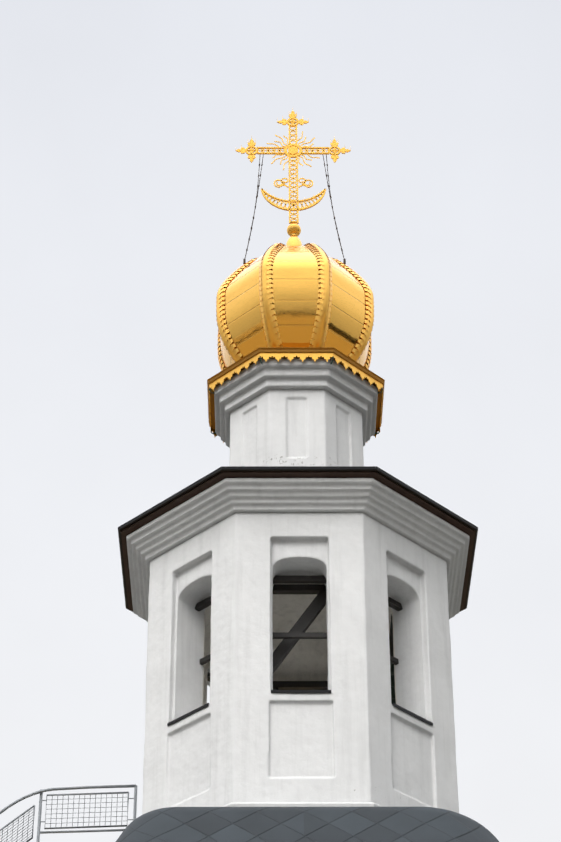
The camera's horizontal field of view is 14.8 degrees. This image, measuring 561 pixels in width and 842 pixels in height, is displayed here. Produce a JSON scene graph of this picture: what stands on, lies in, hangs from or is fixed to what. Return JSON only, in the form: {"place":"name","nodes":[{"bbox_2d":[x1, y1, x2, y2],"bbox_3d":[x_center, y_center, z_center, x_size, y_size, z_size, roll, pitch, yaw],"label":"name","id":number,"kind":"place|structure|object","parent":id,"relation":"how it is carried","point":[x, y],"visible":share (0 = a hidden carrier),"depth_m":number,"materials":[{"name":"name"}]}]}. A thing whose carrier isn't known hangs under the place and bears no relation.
{"place":"outdoors","nodes":[
{"label":"outdoors","id":0,"kind":"place"},
{"bbox_2d":[0,0,560,841],"label":"sky","id":1,"kind":"structure","parent":0,"point":[128,199],"materials":[{"name":"white"}]},
{"label":"ground","id":2,"kind":"structure","parent":0,"visible":0},
{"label":"church walls","id":3,"kind":"object","parent":2,"relation":"on","visible":0},
{"bbox_2d":[116,807,498,841],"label":"roof","id":4,"kind":"structure","parent":3,"relation":"on","point":[300,824],"depth_m":25.20,"materials":[{"name":"metal"}]},
{"bbox_2d":[0,784,136,841],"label":"railing","id":5,"kind":"object","parent":4,"relation":"on","point":[40,791],"visible":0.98,"depth_m":29.56,"materials":[{"name":"metal"}]},
{"bbox_2d":[142,512,458,814],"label":"belfry walls","id":6,"kind":"structure","parent":4,"relation":"on","point":[247,735],"depth_m":28.00,"materials":[{"name":"paint"}]},
{"bbox_2d":[126,478,469,621],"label":"cornice","id":7,"kind":"structure","parent":6,"relation":"on","point":[373,498],"depth_m":29.14,"materials":[{"name":"paint"}]},
{"bbox_2d":[121,471,474,610],"bbox_3d":[0.238,2.129,30.742,4.910,0.086,4.910,0,-36,0],"label":"eave board","id":8,"kind":"object","parent":7,"relation":"on","point":[375,475],"visible":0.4,"depth_m":29.21,"materials":[{"name":"black metal"}]},
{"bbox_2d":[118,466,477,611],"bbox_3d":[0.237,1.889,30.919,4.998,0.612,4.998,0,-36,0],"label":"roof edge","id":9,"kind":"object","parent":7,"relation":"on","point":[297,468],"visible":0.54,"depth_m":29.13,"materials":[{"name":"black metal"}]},
{"bbox_2d":[230,389,363,465],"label":"drum walls","id":10,"kind":"structure","parent":9,"relation":"on","point":[296,427],"depth_m":31.21,"materials":[{"name":"white paint"}]},
{"bbox_2d":[214,358,377,447],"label":"cornice","id":11,"kind":"structure","parent":10,"relation":"on","point":[258,378],"depth_m":31.61,"materials":[{"name":"white paint"}]},
{"bbox_2d":[207,347,384,442],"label":"decorative eave trim","id":12,"kind":"structure","parent":10,"relation":"on","point":[290,354],"depth_m":31.66,"materials":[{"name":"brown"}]},
{"bbox_2d":[216,243,373,370],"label":"onion dome","id":13,"kind":"structure","parent":12,"relation":"on","point":[305,295],"depth_m":32.51,"materials":[{"name":"gold metal"}]},
{"bbox_2d":[235,111,350,263],"bbox_3d":[0.212,-3.826,35.023,1.900,3.731,0.488,0,-36,0],"label":"cross","id":14,"kind":"object","parent":13,"relation":"on","point":[293,229],"visible":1,"depth_m":35.41,"materials":[{"name":"gold metal"}]},
{"bbox_2d":[195,575,402,689],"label":"wooden beams","id":15,"kind":"structure","parent":6,"relation":"attached to","point":[299,584],"depth_m":28.82,"materials":[{"name":"brown wood"}]},
{"bbox_2d":[390,648,395,703],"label":"bells","id":16,"kind":"object","parent":15,"relation":"hanging from","point":[393,699],"visible":0.25,"depth_m":29.44,"materials":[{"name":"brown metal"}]},
{"bbox_2d":[167,690,432,725],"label":"window sills","id":17,"kind":"structure","parent":6,"relation":"on","point":[307,691],"depth_m":27.57,"materials":[{"name":"black"}]},
{"bbox_2d":[223,802,381,806],"bbox_3d":[0.255,5.900,27.961,4.210,0.120,4.210,0,-36,0],"label":"tower foot ledge","id":18,"kind":"object","parent":4,"relation":"on","point":[302,804],"visible":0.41,"depth_m":26.26,"materials":[{"name":"paint"}]}
]}

